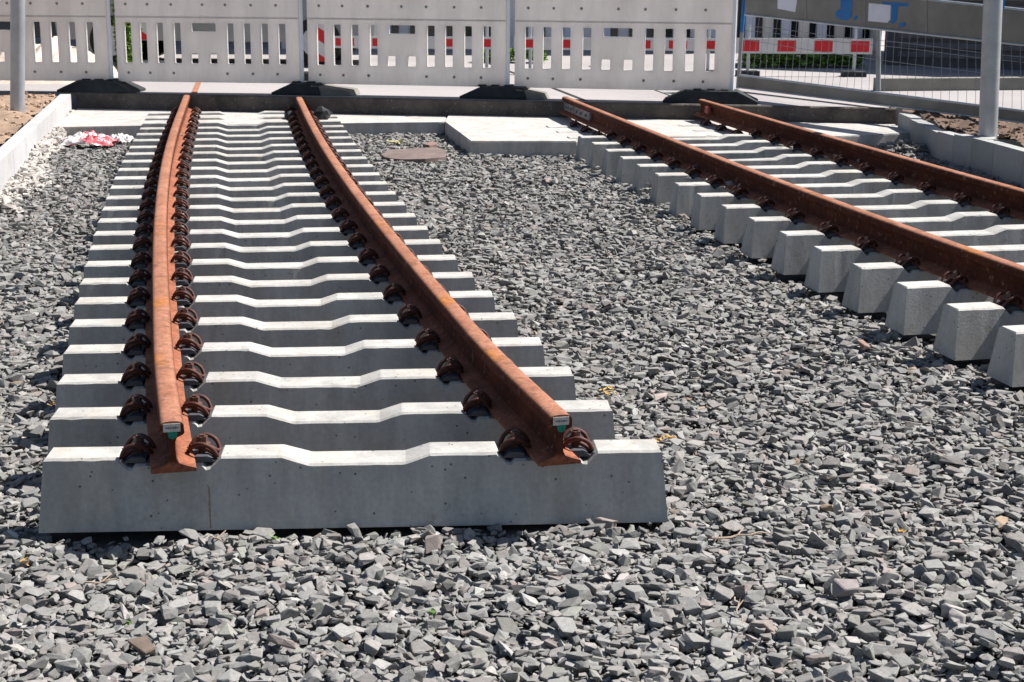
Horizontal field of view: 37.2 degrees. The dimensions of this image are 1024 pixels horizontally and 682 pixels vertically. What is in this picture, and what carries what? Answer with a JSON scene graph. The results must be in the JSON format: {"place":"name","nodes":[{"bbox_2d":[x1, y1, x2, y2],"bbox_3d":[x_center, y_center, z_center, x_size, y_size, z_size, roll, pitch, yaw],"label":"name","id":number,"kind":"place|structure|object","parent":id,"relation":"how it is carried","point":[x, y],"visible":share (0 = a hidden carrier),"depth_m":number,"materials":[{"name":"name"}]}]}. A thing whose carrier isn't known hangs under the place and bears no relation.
{"place":"outdoors","nodes":[
{"label":"outdoors","id":0,"kind":"place"},
{"bbox_2d":[0,93,56,143],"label":"earth bank","id":1,"kind":"structure","parent":0,"point":[9,115],"depth_m":13.05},
{"bbox_2d":[10,0,25,129],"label":"steel pole","id":2,"kind":"object","parent":1,"relation":"on","point":[17,55],"visible":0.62,"depth_m":13.23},
{"bbox_2d":[0,92,54,143],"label":"earth clods","id":3,"kind":"object","parent":1,"relation":"on","point":[35,105],"visible":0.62,"depth_m":13.88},
{"bbox_2d":[0,36,117,83],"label":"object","id":4,"kind":"object","parent":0,"point":[91,54],"visible":0.2,"depth_m":16.87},
{"bbox_2d":[51,535,150,587],"bbox_3d":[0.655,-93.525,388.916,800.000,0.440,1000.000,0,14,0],"label":"ground","id":5,"kind":"structure","parent":0,"point":[118,569],"depth_m":4.34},
{"bbox_2d":[0,94,71,190],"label":"kerb row","id":6,"kind":"object","parent":5,"relation":"on","point":[15,149],"visible":0.52,"depth_m":11.68,"materials":[{"name":"concrete"}]},
{"bbox_2d":[59,109,446,137],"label":"concrete slab","id":7,"kind":"structure","parent":5,"relation":"on","point":[108,122],"depth_m":14.20,"materials":[{"name":"concrete"}]},
{"bbox_2d":[148,106,332,115],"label":"concrete sleeper","id":8,"kind":"object","parent":7,"relation":"on","point":[199,112],"visible":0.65,"depth_m":14.74,"materials":[{"name":"concrete"}]},
{"bbox_2d":[313,106,330,119],"bbox_3d":[-1.786,-2.123,14.309,0.141,0.171,0.136,9,16,30],"label":"rubber lump","id":9,"kind":"object","parent":7,"relation":"on","point":[321,113],"visible":0.77,"depth_m":14.27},
{"bbox_2d":[445,115,908,158],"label":"concrete slab","id":10,"kind":"structure","parent":5,"relation":"on","point":[518,136],"depth_m":13.40,"materials":[{"name":"concrete"}]},
{"bbox_2d":[898,113,1023,187],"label":"kerb row","id":11,"kind":"object","parent":5,"relation":"on","point":[1001,160],"visible":0.6,"depth_m":11.90,"materials":[{"name":"concrete"}]},
{"bbox_2d":[141,23,163,62],"bbox_3d":[-4.481,-3.824,18.633,0.440,0.991,0.360,0,14,0],"label":"warning beacon","id":12,"kind":"object","parent":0,"point":[144,33],"visible":0.13,"depth_m":18.62,"materials":[{"name":"white paint"}]},
{"bbox_2d":[0,130,1023,681],"bbox_3d":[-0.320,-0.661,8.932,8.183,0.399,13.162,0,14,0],"label":"ballast gravel","id":13,"kind":"structure","parent":0,"point":[570,198],"depth_m":4.52,"materials":[{"name":"gravel"}]},
{"bbox_2d":[0,109,75,213],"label":"mortar crumbs","id":14,"kind":"object","parent":13,"relation":"on","point":[29,176],"visible":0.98,"depth_m":11.01,"materials":[{"name":"mortar"}]},
{"bbox_2d":[60,130,117,145],"bbox_3d":[-3.614,-1.732,12.984,0.498,0.118,0.262,0,14,0],"label":"tape bundle","id":15,"kind":"object","parent":13,"relation":"on","point":[91,137],"visible":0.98,"depth_m":12.91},
{"bbox_2d":[83,574,118,584],"bbox_3d":[-1.085,0.631,4.028,0.096,0.021,0.033,-2,14,-8],"label":"twig","id":16,"kind":"object","parent":13,"relation":"on","point":[102,581],"visible":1,"depth_m":4.02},
{"bbox_2d":[110,133,133,142],"bbox_3d":[-3.440,-1.785,13.349,0.237,0.084,0.229,0,14,0],"label":"plastic sheet","id":17,"kind":"object","parent":13,"relation":"on","point":[122,137],"visible":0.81,"depth_m":13.29,"materials":[{"name":"white plastic"}]},
{"bbox_2d":[128,636,155,655],"bbox_3d":[-0.886,0.734,3.659,0.053,0.020,0.067,41,20,25],"label":"stone","id":18,"kind":"object","parent":13,"relation":"on","point":[143,645],"visible":1,"depth_m":3.65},
{"bbox_2d":[146,110,336,120],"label":"concrete sleeper","id":19,"kind":"object","parent":13,"relation":"on","point":[194,114],"visible":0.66,"depth_m":14.28,"materials":[{"name":"concrete"}]},
{"bbox_2d":[145,95,196,473],"bbox_3d":[-2.145,-1.031,9.690,0.240,0.152,11.356,-2,14,-11],"label":"rail","id":20,"kind":"object","parent":19,"relation":"on","point":[168,431],"visible":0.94,"depth_m":5.50,"materials":[{"name":"metal"}]},
{"bbox_2d":[136,125,347,140],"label":"concrete sleeper","id":21,"kind":"object","parent":13,"relation":"on","point":[253,137],"visible":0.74,"depth_m":12.96,"materials":[{"name":"concrete"}]},
{"bbox_2d":[139,120,344,134],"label":"concrete sleeper","id":22,"kind":"object","parent":13,"relation":"on","point":[294,123],"visible":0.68,"depth_m":13.41,"materials":[{"name":"concrete"}]},
{"bbox_2d":[143,115,340,128],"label":"concrete sleeper","id":23,"kind":"object","parent":13,"relation":"on","point":[226,126],"visible":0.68,"depth_m":13.87,"materials":[{"name":"concrete"}]},
{"bbox_2d":[132,131,352,147],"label":"concrete sleeper","id":24,"kind":"object","parent":13,"relation":"on","point":[240,144],"visible":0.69,"depth_m":12.51,"materials":[{"name":"concrete"}]},
{"bbox_2d":[129,137,356,153],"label":"concrete sleeper","id":25,"kind":"object","parent":13,"relation":"on","point":[300,142],"visible":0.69,"depth_m":12.06,"materials":[{"name":"concrete"}]},
{"bbox_2d":[125,144,361,161],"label":"concrete sleeper","id":26,"kind":"object","parent":13,"relation":"on","point":[304,148],"visible":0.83,"depth_m":11.62,"materials":[{"name":"concrete"}]},
{"bbox_2d":[121,151,367,169],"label":"concrete sleeper","id":27,"kind":"object","parent":13,"relation":"on","point":[274,162],"visible":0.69,"depth_m":11.17,"materials":[{"name":"concrete"}]},
{"bbox_2d":[117,158,373,177],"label":"concrete sleeper","id":28,"kind":"object","parent":13,"relation":"on","point":[309,165],"visible":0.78,"depth_m":10.74,"materials":[{"name":"concrete"}]},
{"bbox_2d":[113,166,380,186],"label":"concrete sleeper","id":29,"kind":"object","parent":13,"relation":"on","point":[312,175],"visible":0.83,"depth_m":10.30,"materials":[{"name":"concrete"}]},
{"bbox_2d":[109,175,388,197],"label":"concrete sleeper","id":30,"kind":"object","parent":13,"relation":"on","point":[318,184],"visible":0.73,"depth_m":9.87,"materials":[{"name":"concrete"}]},
{"bbox_2d":[105,185,396,207],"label":"concrete sleeper","id":31,"kind":"object","parent":13,"relation":"on","point":[323,195],"visible":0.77,"depth_m":9.45,"materials":[{"name":"concrete"}]},
{"bbox_2d":[101,195,406,219],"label":"concrete sleeper","id":32,"kind":"object","parent":13,"relation":"on","point":[330,206],"visible":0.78,"depth_m":9.02,"materials":[{"name":"concrete"}]},
{"bbox_2d":[97,206,416,232],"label":"concrete sleeper","id":33,"kind":"object","parent":13,"relation":"on","point":[336,218],"visible":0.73,"depth_m":8.60,"materials":[{"name":"concrete"}]},
{"bbox_2d":[93,219,428,246],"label":"concrete sleeper","id":34,"kind":"object","parent":13,"relation":"on","point":[345,231],"visible":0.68,"depth_m":8.18,"materials":[{"name":"concrete"}]},
{"bbox_2d":[88,232,442,262],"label":"concrete sleeper","id":35,"kind":"object","parent":13,"relation":"on","point":[353,246],"visible":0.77,"depth_m":7.76,"materials":[{"name":"concrete"}]},
{"bbox_2d":[83,247,457,280],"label":"concrete sleeper","id":36,"kind":"object","parent":13,"relation":"on","point":[316,267],"visible":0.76,"depth_m":7.35,"materials":[{"name":"concrete"}]},
{"bbox_2d":[79,264,475,299],"bbox_3d":[-1.063,-0.214,7.001,1.812,0.264,0.186,-1,14,-7],"label":"concrete sleeper","id":37,"kind":"object","parent":13,"relation":"on","point":[326,285],"visible":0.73,"depth_m":6.94,"materials":[{"name":"concrete"}]},
{"bbox_2d":[267,634,295,649],"bbox_3d":[-0.556,0.726,3.676,0.044,0.024,0.083,25,-14,-33],"label":"stone","id":38,"kind":"object","parent":13,"relation":"on","point":[280,641],"visible":1,"depth_m":3.65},
{"bbox_2d":[73,283,495,321],"bbox_3d":[-0.967,-0.114,6.588,1.812,0.264,0.186,-1,14,-6],"label":"concrete sleeper","id":39,"kind":"object","parent":13,"relation":"on","point":[341,305],"visible":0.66,"depth_m":6.52,"materials":[{"name":"concrete"}]},
{"bbox_2d":[68,303,517,347],"bbox_3d":[-0.871,-0.012,6.176,1.812,0.264,0.186,-1,14,-6],"label":"concrete sleeper","id":40,"kind":"object","parent":13,"relation":"on","point":[351,329],"visible":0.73,"depth_m":6.11,"materials":[{"name":"concrete"}]},
{"bbox_2d":[62,328,544,376],"bbox_3d":[-0.772,0.090,5.760,1.812,0.264,0.186,-1,14,-6],"label":"concrete sleeper","id":41,"kind":"object","parent":13,"relation":"on","point":[362,357],"visible":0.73,"depth_m":5.70,"materials":[{"name":"concrete"}]},
{"bbox_2d":[55,357,575,411],"bbox_3d":[-0.673,0.194,5.342,1.812,0.264,0.186,-1,14,-5],"label":"concrete sleeper","id":42,"kind":"object","parent":13,"relation":"on","point":[380,389],"visible":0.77,"depth_m":5.28,"materials":[{"name":"concrete"}]},
{"bbox_2d":[48,389,614,453],"bbox_3d":[-0.570,0.296,4.938,1.823,0.264,0.186,-1,14,-4],"label":"concrete sleeper","id":43,"kind":"object","parent":13,"relation":"on","point":[403,426],"visible":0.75,"depth_m":4.88,"materials":[{"name":"concrete"}]},
{"bbox_2d":[39,427,667,532],"bbox_3d":[-0.459,0.397,4.530,1.839,0.264,0.186,-1,14,-4],"label":"concrete sleeper","id":44,"kind":"object","parent":13,"relation":"on","point":[509,481],"visible":0.99,"depth_m":4.47,"materials":[{"name":"concrete"}]},
{"bbox_2d":[293,97,580,466],"bbox_3d":[-1.030,-1.015,9.655,0.241,0.152,11.099,-2,14,-11],"label":"rail","id":45,"kind":"object","parent":44,"relation":"on","point":[533,411],"visible":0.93,"depth_m":5.61,"materials":[{"name":"metal"}]},
{"bbox_2d":[381,147,446,164],"bbox_3d":[-0.795,-1.517,12.456,0.542,0.049,0.827,0,14,0],"label":"earth patch","id":46,"kind":"object","parent":13,"relation":"on","point":[427,155],"visible":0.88,"depth_m":12.31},
{"bbox_2d":[546,119,725,127],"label":"concrete sleeper","id":47,"kind":"object","parent":13,"relation":"on","point":[576,123],"visible":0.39,"depth_m":13.78,"materials":[{"name":"concrete"}]},
{"bbox_2d":[556,124,740,132],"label":"concrete sleeper","id":48,"kind":"object","parent":13,"relation":"on","point":[587,128],"visible":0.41,"depth_m":13.42,"materials":[{"name":"concrete"}]},
{"bbox_2d":[567,129,743,138],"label":"concrete sleeper","id":49,"kind":"object","parent":13,"relation":"on","point":[738,131],"visible":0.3,"depth_m":12.91,"materials":[{"name":"concrete"}]},
{"bbox_2d":[654,434,676,441],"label":"dry leaves","id":50,"kind":"object","parent":13,"relation":"on","point":[661,438],"visible":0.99,"depth_m":5.22,"materials":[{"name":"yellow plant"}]},
{"bbox_2d":[575,128,768,162],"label":"concrete sleeper","id":51,"kind":"object","parent":13,"relation":"on","point":[583,147],"visible":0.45,"depth_m":12.49,"materials":[{"name":"concrete"}]},
{"bbox_2d":[587,134,786,168],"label":"concrete sleeper","id":52,"kind":"object","parent":13,"relation":"on","point":[596,153],"visible":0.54,"depth_m":12.05,"materials":[{"name":"concrete"}]},
{"bbox_2d":[601,141,811,177],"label":"concrete sleeper","id":53,"kind":"object","parent":13,"relation":"on","point":[610,161],"visible":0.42,"depth_m":11.62,"materials":[{"name":"concrete"}]},
{"bbox_2d":[616,148,831,186],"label":"concrete sleeper","id":54,"kind":"object","parent":13,"relation":"on","point":[625,169],"visible":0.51,"depth_m":11.17,"materials":[{"name":"concrete"}]},
{"bbox_2d":[712,527,767,538],"bbox_3d":[0.647,0.547,4.346,0.168,0.021,0.040,-2,14,-9],"label":"twig","id":55,"kind":"object","parent":13,"relation":"on","point":[733,536],"visible":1,"depth_m":4.33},
{"bbox_2d":[632,155,859,195],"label":"concrete sleeper","id":56,"kind":"object","parent":13,"relation":"on","point":[643,175],"visible":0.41,"depth_m":10.73,"materials":[{"name":"concrete"}]},
{"bbox_2d":[649,163,889,204],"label":"concrete sleeper","id":57,"kind":"object","parent":13,"relation":"on","point":[661,188],"visible":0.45,"depth_m":10.28,"materials":[{"name":"concrete"}]},
{"bbox_2d":[669,172,920,217],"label":"concrete sleeper","id":58,"kind":"object","parent":13,"relation":"on","point":[682,197],"visible":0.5,"depth_m":9.83,"materials":[{"name":"concrete"}]},
{"bbox_2d":[690,182,955,229],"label":"concrete sleeper","id":59,"kind":"object","parent":13,"relation":"on","point":[705,211],"visible":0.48,"depth_m":9.39,"materials":[{"name":"concrete"}]},
{"bbox_2d":[832,578,859,597],"bbox_3d":[0.872,0.645,3.983,0.083,0.037,0.048,7,39,-25],"label":"stone","id":60,"kind":"object","parent":13,"relation":"on","point":[844,587],"visible":1,"depth_m":3.97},
{"bbox_2d":[714,192,992,243],"bbox_3d":[2.167,-0.743,9.022,1.953,0.256,0.186,-2,14,-10],"label":"concrete sleeper","id":61,"kind":"object","parent":13,"relation":"on","point":[731,223],"visible":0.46,"depth_m":8.94,"materials":[{"name":"concrete"}]},
{"bbox_2d":[857,339,870,350],"bbox_3d":[1.497,0.017,6.510,0.056,0.030,0.063,44,25,29],"label":"stone","id":62,"kind":"object","parent":13,"relation":"on","point":[863,345],"visible":1,"depth_m":6.49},
{"bbox_2d":[741,203,1023,257],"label":"concrete sleeper","id":63,"kind":"object","parent":13,"relation":"on","point":[760,237],"visible":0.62,"depth_m":8.48,"materials":[{"name":"concrete"}]},
{"bbox_2d":[771,222,1023,274],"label":"concrete sleeper","id":64,"kind":"object","parent":13,"relation":"on","point":[792,252],"visible":0.39,"depth_m":7.97,"materials":[{"name":"concrete"}]},
{"bbox_2d":[804,236,1023,292],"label":"concrete sleeper","id":65,"kind":"object","parent":13,"relation":"on","point":[828,269],"visible":0.44,"depth_m":7.50,"materials":[{"name":"concrete"}]},
{"bbox_2d":[842,253,1023,312],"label":"concrete sleeper","id":66,"kind":"object","parent":13,"relation":"on","point":[869,288],"visible":0.48,"depth_m":7.06,"materials":[{"name":"concrete"}]},
{"bbox_2d":[884,271,999,334],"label":"concrete sleeper","id":67,"kind":"object","parent":13,"relation":"on","point":[915,308],"visible":0.53,"depth_m":6.64,"materials":[{"name":"concrete"}]},
{"bbox_2d":[933,291,1023,360],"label":"concrete sleeper","id":68,"kind":"object","parent":13,"relation":"on","point":[967,331],"visible":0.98,"depth_m":6.22,"materials":[{"name":"concrete"}]},
{"bbox_2d":[986,325,1023,386],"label":"concrete sleeper","id":69,"kind":"object","parent":13,"relation":"on","point":[1006,365],"visible":1,"depth_m":5.83,"materials":[{"name":"concrete"}]},
{"bbox_2d":[559,96,1023,309],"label":"rail","id":70,"kind":"object","parent":69,"relation":"on","point":[990,275],"visible":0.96,"depth_m":8.06,"materials":[{"name":"metal"}]},
{"bbox_2d":[695,99,1023,219],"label":"rail","id":71,"kind":"object","parent":69,"relation":"on","point":[988,194],"visible":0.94,"depth_m":10.33,"materials":[{"name":"metal"}]},
{"bbox_2d":[0,31,1023,135],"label":"road","id":72,"kind":"structure","parent":0,"point":[1010,98],"depth_m":16.30,"materials":[{"name":"concrete"}]},
{"bbox_2d":[0,21,91,49],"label":"parked car","id":73,"kind":"object","parent":72,"relation":"on","point":[4,25],"visible":0.01,"depth_m":19.99,"materials":[{"name":"paint"}]},
{"bbox_2d":[57,78,145,92],"bbox_3d":[-4.162,-2.597,15.443,0.780,0.127,0.400,2,14,7],"label":"barrier foot","id":74,"kind":"object","parent":72,"relation":"on","point":[115,85],"visible":0.98,"depth_m":15.27},
{"bbox_2d":[0,0,113,80],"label":"safety barrier","id":75,"kind":"object","parent":74,"relation":"on","point":[64,13],"visible":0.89,"depth_m":15.32,"materials":[{"name":"white plastic"}]},
{"bbox_2d":[110,0,142,66],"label":"shrub","id":76,"kind":"object","parent":72,"relation":"on","point":[128,42],"visible":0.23,"depth_m":17.71,"materials":[{"name":"green plant"}]},
{"bbox_2d":[55,0,376,64],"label":"parked car","id":77,"kind":"object","parent":72,"relation":"on","point":[203,27],"visible":0.09,"depth_m":19.38,"materials":[{"name":"grey paint"}]},
{"bbox_2d":[304,24,324,80],"bbox_3d":[-2.123,-3.390,16.882,0.440,1.016,0.360,0,14,0],"label":"warning beacon","id":78,"kind":"object","parent":72,"relation":"on","point":[321,53],"visible":0.18,"depth_m":16.88,"materials":[{"name":"white paint"}]},
{"bbox_2d":[271,80,359,95],"bbox_3d":[-1.962,-2.547,15.304,0.820,0.127,0.400,3,14,9],"label":"barrier foot","id":79,"kind":"object","parent":72,"relation":"on","point":[306,88],"visible":0.96,"depth_m":15.14},
{"bbox_2d":[114,0,303,82],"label":"safety barrier","id":80,"kind":"object","parent":79,"relation":"on","point":[238,14],"visible":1,"depth_m":15.25,"materials":[{"name":"white plastic"}]},
{"bbox_2d":[334,26,490,67],"bbox_3d":[-1.158,-3.517,18.322,2.112,0.588,0.260,0,14,0],"label":"striped barrier","id":81,"kind":"object","parent":72,"relation":"on","point":[449,43],"visible":0.14,"depth_m":18.26,"materials":[{"name":"white paint"}]},
{"bbox_2d":[76,92,895,123],"bbox_3d":[-0.401,-2.167,14.788,8.033,0.351,0.075,2,14,8],"label":"road edge","id":82,"kind":"object","parent":72,"relation":"on","point":[433,107],"visible":0.45,"depth_m":14.76,"materials":[{"name":"concrete"}]},
{"bbox_2d":[459,84,548,99],"bbox_3d":[-0.068,-2.463,15.014,0.840,0.127,0.400,3,14,9],"label":"barrier foot","id":83,"kind":"object","parent":72,"relation":"on","point":[493,91],"visible":0.98,"depth_m":14.85},
{"bbox_2d":[307,0,509,86],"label":"safety barrier","id":84,"kind":"object","parent":83,"relation":"on","point":[477,16],"visible":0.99,"depth_m":15.04,"materials":[{"name":"white plastic"}]},
{"bbox_2d":[484,47,547,61],"bbox_3d":[-0.004,-3.882,20.560,1.016,0.262,0.543,0,14,0],"label":"hedge","id":85,"kind":"object","parent":72,"relation":"on","point":[512,51],"visible":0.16,"depth_m":20.43,"materials":[{"name":"green plant"}]},
{"bbox_2d":[484,62,587,100],"bbox_3d":[0.120,-3.122,18.017,0.050,0.024,6.786,-2,14,-10],"label":"embedded rail","id":86,"kind":"object","parent":72,"relation":"on","point":[577,97],"visible":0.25,"depth_m":15.56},
{"bbox_2d":[514,27,714,70],"bbox_3d":[1.291,-3.500,18.322,2.541,0.588,0.260,0,14,0],"label":"striped barrier","id":87,"kind":"object","parent":72,"relation":"on","point":[710,44],"visible":0.27,"depth_m":18.27,"materials":[{"name":"white paint"}]},
{"bbox_2d":[663,88,757,104],"bbox_3d":[1.919,-2.369,14.690,0.900,0.127,0.400,3,14,9],"label":"barrier foot","id":88,"kind":"object","parent":72,"relation":"on","point":[726,96],"visible":0.98,"depth_m":14.52},
{"bbox_2d":[514,0,737,90],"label":"safety barrier","id":89,"kind":"object","parent":88,"relation":"on","point":[679,17],"visible":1,"depth_m":14.71,"materials":[{"name":"white plastic"}]},
{"bbox_2d":[736,53,865,67],"bbox_3d":[3.806,-3.753,20.085,1.689,0.281,0.638,0,14,0],"label":"hedge","id":90,"kind":"object","parent":72,"relation":"on","point":[795,61],"visible":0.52,"depth_m":19.91,"materials":[{"name":"green plant"}]},
{"bbox_2d":[735,25,872,76],"bbox_3d":[3.484,-3.489,18.321,1.680,0.598,0.260,0,14,0],"label":"striped barrier","id":91,"kind":"object","parent":72,"relation":"on","point":[839,46],"visible":0.76,"depth_m":18.26,"materials":[{"name":"white paint"}]},
{"bbox_2d":[736,0,1023,123],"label":"barrier","id":92,"kind":"object","parent":72,"relation":"on","point":[951,19],"visible":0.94,"depth_m":14.10,"materials":[{"name":"metal"}]},
{"bbox_2d":[873,77,1023,90],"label":"concrete edge","id":93,"kind":"object","parent":72,"relation":"on","point":[939,83],"visible":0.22,"depth_m":16.31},
{"bbox_2d":[281,0,881,50],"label":"building","id":94,"kind":"structure","parent":0,"point":[620,32],"depth_m":23.85,"materials":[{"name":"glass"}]},
{"bbox_2d":[465,26,471,36],"bbox_3d":[-0.666,-6.026,23.356,0.168,2.732,0.068,0,14,-3],"label":"window","id":95,"kind":"structure","parent":94,"relation":"in","point":[468,29],"depth_m":23.66,"materials":[{"name":"black glass"}]},
{"bbox_2d":[737,0,744,36],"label":"window","id":96,"kind":"structure","parent":94,"relation":"in","point":[739,1],"depth_m":23.83,"materials":[{"name":"glass"}]},
{"bbox_2d":[755,17,762,36],"bbox_3d":[3.884,-6.052,23.592,0.168,2.732,0.068,0,14,-3],"label":"window","id":97,"kind":"structure","parent":94,"relation":"in","point":[758,19],"depth_m":23.87,"materials":[{"name":"black glass"}]},
{"bbox_2d":[773,19,780,37],"bbox_3d":[4.170,-6.053,23.607,0.168,2.732,0.068,0,14,-3],"label":"window","id":98,"kind":"structure","parent":94,"relation":"in","point":[775,23],"depth_m":23.89,"materials":[{"name":"black glass"}]},
{"bbox_2d":[791,21,798,37],"bbox_3d":[4.446,-6.055,23.619,0.168,2.732,0.068,0,14,-3],"label":"window","id":99,"kind":"structure","parent":94,"relation":"in","point":[793,23],"depth_m":23.91,"materials":[{"name":"black glass"}]},
{"bbox_2d":[809,23,815,37],"bbox_3d":[4.730,-6.056,23.634,0.168,2.732,0.068,0,14,-3],"label":"window","id":100,"kind":"structure","parent":94,"relation":"in","point":[812,29],"depth_m":23.93,"materials":[{"name":"black glass"}]},
{"bbox_2d":[825,25,835,38],"bbox_3d":[5.012,-6.058,23.648,0.168,2.732,0.068,0,14,-3],"label":"window","id":101,"kind":"structure","parent":94,"relation":"in","point":[829,27],"depth_m":23.94,"materials":[{"name":"black glass"}]},
{"bbox_2d":[844,27,853,38],"bbox_3d":[5.298,-6.059,23.663,0.168,2.732,0.068,0,14,-3],"label":"window","id":102,"kind":"structure","parent":94,"relation":"in","point":[847,29],"depth_m":23.96,"materials":[{"name":"black glass"}]},
{"bbox_2d":[861,29,871,38],"bbox_3d":[5.590,-6.062,23.681,0.168,2.732,0.068,0,14,-3],"label":"window","id":103,"kind":"structure","parent":94,"relation":"in","point":[865,31],"depth_m":23.98,"materials":[{"name":"black glass"}]},
{"bbox_2d":[883,0,1023,69],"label":"building","id":104,"kind":"structure","parent":0,"point":[936,57],"depth_m":20.22,"materials":[{"name":"grey"}]},
{"bbox_2d":[903,110,1023,145],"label":"earth bank","id":105,"kind":"structure","parent":0,"point":[961,122],"depth_m":13.10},
{"bbox_2d":[889,107,1023,142],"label":"earth clods","id":106,"kind":"object","parent":105,"relation":"on","point":[1013,136],"visible":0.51,"depth_m":12.75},
{"bbox_2d":[978,0,1002,136],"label":"steel pole","id":107,"kind":"object","parent":105,"relation":"on","point":[990,66],"visible":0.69,"depth_m":11.78,"materials":[{"name":"metal"}]},
{"bbox_2d":[979,135,1023,147],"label":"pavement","id":108,"kind":"structure","parent":0,"point":[1007,140],"depth_m":11.71,"materials":[{"name":"concrete"}]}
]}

